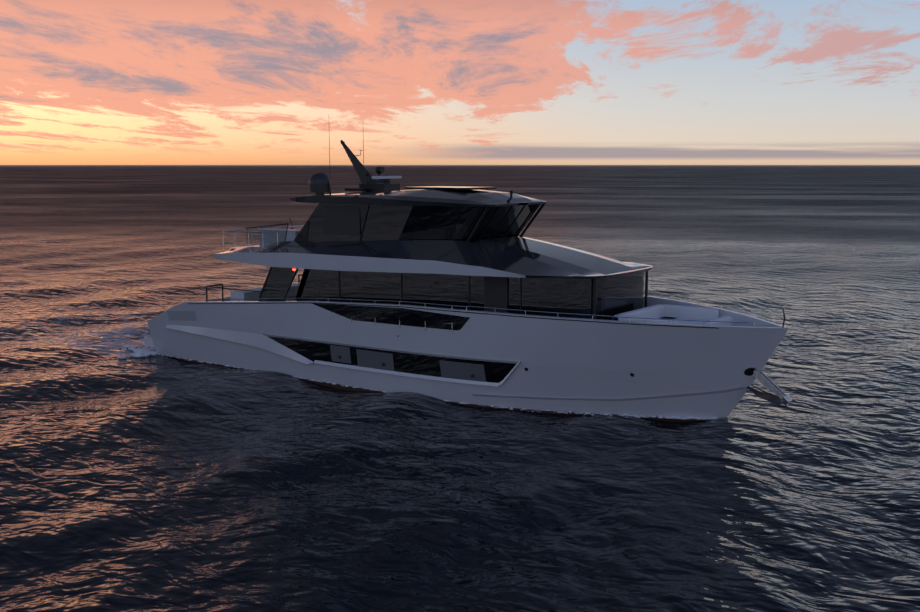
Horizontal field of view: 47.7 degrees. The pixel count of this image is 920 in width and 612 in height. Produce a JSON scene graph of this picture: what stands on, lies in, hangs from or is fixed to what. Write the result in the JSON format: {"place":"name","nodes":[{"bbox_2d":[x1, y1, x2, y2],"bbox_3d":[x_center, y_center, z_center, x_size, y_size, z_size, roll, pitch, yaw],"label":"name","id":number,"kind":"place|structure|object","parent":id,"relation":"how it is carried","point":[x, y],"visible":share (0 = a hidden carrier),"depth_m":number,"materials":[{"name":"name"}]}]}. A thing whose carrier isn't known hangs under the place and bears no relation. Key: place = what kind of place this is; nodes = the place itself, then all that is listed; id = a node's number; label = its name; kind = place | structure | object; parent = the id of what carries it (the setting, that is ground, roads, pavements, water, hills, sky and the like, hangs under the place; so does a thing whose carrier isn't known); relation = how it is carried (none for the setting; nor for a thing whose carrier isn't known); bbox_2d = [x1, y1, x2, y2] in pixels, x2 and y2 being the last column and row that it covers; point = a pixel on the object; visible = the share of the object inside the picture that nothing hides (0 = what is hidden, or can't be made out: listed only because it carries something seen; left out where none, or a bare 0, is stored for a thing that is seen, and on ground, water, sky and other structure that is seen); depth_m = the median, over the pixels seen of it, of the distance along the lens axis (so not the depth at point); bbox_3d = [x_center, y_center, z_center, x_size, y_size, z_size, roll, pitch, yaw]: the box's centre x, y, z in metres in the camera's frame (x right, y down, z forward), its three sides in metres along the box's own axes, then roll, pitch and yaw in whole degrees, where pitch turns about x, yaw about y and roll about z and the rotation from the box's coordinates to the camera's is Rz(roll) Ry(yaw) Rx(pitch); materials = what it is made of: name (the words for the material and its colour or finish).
{"place":"outdoors","nodes":[
{"label":"outdoors","id":0,"kind":"place"},
{"bbox_2d":[0,165,919,611],"bbox_3d":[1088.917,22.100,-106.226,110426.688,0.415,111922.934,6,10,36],"label":"sea","id":1,"kind":"structure","parent":0,"point":[154,483],"depth_m":28.96,"materials":[{"name":"blue liquid"}]},
{"bbox_2d":[118,345,716,419],"bbox_3d":[-2.605,2.442,38.128,25.392,0.176,7.977,6,10,36],"label":"sea foam","id":2,"kind":"object","parent":1,"relation":"on","point":[147,350],"visible":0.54,"depth_m":36.65,"materials":[{"name":"white"}]},
{"bbox_2d":[147,296,788,421],"bbox_3d":[-0.456,1.410,37.221,24.500,3.894,7.200,6,10,36],"label":"hull","id":3,"kind":"object","parent":1,"relation":"in","point":[680,360],"visible":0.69,"depth_m":31.86,"materials":[{"name":"paint"}]},
{"bbox_2d":[167,311,196,320],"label":"panel","id":4,"kind":"object","parent":3,"relation":"attached to","point":[182,315],"visible":0.48,"depth_m":40.26,"materials":[{"name":"grey"}]},
{"bbox_2d":[166,325,313,363],"bbox_3d":[-6.303,0.971,41.470,7.820,0.876,7.139,6,10,36],"label":"hull facet","id":5,"kind":"object","parent":3,"relation":"attached to","point":[262,341],"visible":0.48,"depth_m":38.29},
{"bbox_2d":[206,267,309,300],"bbox_3d":[-5.867,-0.983,40.883,5.559,2.250,6.438,6,10,36],"label":"cockpit","id":6,"kind":"object","parent":3,"relation":"on","point":[278,283],"visible":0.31,"depth_m":37.89,"materials":[{"name":"black metal"}]},
{"bbox_2d":[312,303,469,329],"bbox_3d":[-0.335,-0.086,36.928,6.720,0.598,7.204,6,10,36],"label":"bulwark opening","id":7,"kind":"object","parent":3,"relation":"on","point":[405,316],"visible":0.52,"depth_m":33.76,"materials":[{"name":"black glass"}]},
{"bbox_2d":[265,334,517,363],"bbox_3d":[-0.719,1.047,37.365,10.650,0.194,6.977,6,10,36],"label":"band lip","id":8,"kind":"object","parent":3,"relation":"on","point":[394,350],"visible":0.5,"depth_m":34.15,"materials":[{"name":"paint"}]},
{"bbox_2d":[263,334,520,384],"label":"hull window","id":9,"kind":"structure","parent":3,"relation":"in","point":[495,372],"depth_m":34.02,"materials":[{"name":"black glass"}]},
{"bbox_2d":[330,345,350,363],"bbox_3d":[-2.112,1.289,38.424,0.900,0.590,6.832,6,10,36],"label":"hull window panel","id":10,"kind":"object","parent":9,"relation":"in","point":[342,352],"visible":0.5,"depth_m":35.71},
{"bbox_2d":[356,349,393,370],"bbox_3d":[-0.860,1.452,37.524,1.600,0.630,6.819,6,10,36],"label":"hull window panel","id":11,"kind":"object","parent":9,"relation":"in","point":[370,359],"visible":0.52,"depth_m":34.83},
{"bbox_2d":[440,360,485,381],"bbox_3d":[1.966,1.720,35.477,1.600,0.610,6.701,6,10,36],"label":"hull window panel","id":12,"kind":"object","parent":9,"relation":"in","point":[457,370],"visible":0.46,"depth_m":32.89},
{"bbox_2d":[314,360,519,386],"bbox_3d":[0.242,1.481,36.715,8.390,1.010,6.730,6,10,36],"label":"window ledge","id":13,"kind":"object","parent":3,"relation":"in","point":[410,374],"visible":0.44,"depth_m":33.91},
{"bbox_2d":[187,302,718,328],"bbox_3d":[-0.093,-0.047,36.755,20.400,0.802,7.207,6,10,36],"label":"cap line","id":14,"kind":"object","parent":3,"relation":"on","point":[460,311],"visible":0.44,"depth_m":32.14,"materials":[{"name":"white"}]},
{"bbox_2d":[144,292,784,345],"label":"deck fittings","id":15,"kind":"object","parent":3,"relation":"on","point":[148,340],"visible":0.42,"depth_m":32.67,"materials":[{"name":"paint"}]},
{"bbox_2d":[296,269,643,319],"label":"main deck windows","id":16,"kind":"structure","parent":3,"relation":"on","point":[619,294],"depth_m":33.28,"materials":[{"name":"black glass"}]},
{"bbox_2d":[212,235,652,278],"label":"slab","id":17,"kind":"structure","parent":16,"relation":"on","point":[518,256],"depth_m":33.89,"materials":[{"name":"grey paint"}]},
{"bbox_2d":[223,218,303,249],"bbox_3d":[-5.949,-2.897,40.684,3.937,1.077,6.099,6,10,36],"label":"aft deck railing","id":18,"kind":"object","parent":17,"relation":"on","point":[271,235],"depth_m":38.53,"materials":[{"name":"silver metal"}]},
{"bbox_2d":[294,203,539,241],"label":"upper deck windows","id":19,"kind":"structure","parent":17,"relation":"on","point":[399,223],"depth_m":34.76,"materials":[{"name":"black glass"}]},
{"bbox_2d":[290,189,546,206],"bbox_3d":[-1.296,-3.961,37.110,8.420,0.528,5.600,6,10,36],"label":"hardtop","id":20,"kind":"object","parent":19,"relation":"on","point":[436,197],"visible":1,"depth_m":34.76,"materials":[{"name":"grey paint"}]},
{"bbox_2d":[308,139,512,197],"bbox_3d":[-1.395,-5.315,36.923,7.756,2.998,4.180,6,10,36],"label":"roof equipment","id":21,"kind":"object","parent":20,"relation":"on","point":[319,183],"visible":0.96,"depth_m":37.96,"materials":[{"name":"grey metal"}]},
{"bbox_2d":[404,186,495,189],"bbox_3d":[-0.335,-4.130,36.378,2.600,0.070,1.900,6,10,36],"label":"sunroof","id":22,"kind":"object","parent":20,"relation":"on","point":[450,187],"visible":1,"depth_m":35.63,"materials":[{"name":"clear glass"}]},
{"bbox_2d":[323,204,544,240],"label":"window frames","id":23,"kind":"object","parent":17,"relation":"on","point":[342,220],"visible":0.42,"depth_m":36.14,"materials":[{"name":"black metal"}]},
{"bbox_2d":[339,271,647,318],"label":"window mullions","id":24,"kind":"object","parent":3,"relation":"on","point":[495,292],"visible":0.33,"depth_m":32.65,"materials":[{"name":"black metal"}]},
{"bbox_2d":[472,387,742,400],"bbox_3d":[5.298,2.444,33.120,7.750,0.790,6.094,6,10,36],"label":"hull chine","id":25,"kind":"object","parent":3,"relation":"on","point":[693,394],"visible":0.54,"depth_m":31.37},
{"bbox_2d":[612,304,731,325],"bbox_3d":[6.670,0.602,31.858,2.850,0.800,3.300,6,10,36],"label":"foredeck seating","id":26,"kind":"object","parent":3,"relation":"on","point":[664,311],"visible":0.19,"depth_m":32.70,"materials":[{"name":"white"}]},
{"bbox_2d":[744,368,791,404],"bbox_3d":[9.013,2.308,30.363,1.307,0.993,0.800,6,10,36],"label":"anchor","id":27,"kind":"object","parent":3,"relation":"attached to","point":[780,397],"visible":0.88,"depth_m":30.28,"materials":[{"name":"silver metal"}]},
{"bbox_2d":[0,0,919,164],"label":"sky","id":28,"kind":"structure","parent":0,"point":[83,82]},
{"bbox_2d":[514,362,650,379],"bbox_3d":[4.982,1.731,33.255,4.070,0.413,6.139,6,10,36],"label":"hull recess","id":29,"kind":"object","parent":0,"point":[555,370],"visible":0.48,"depth_m":31.30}
]}

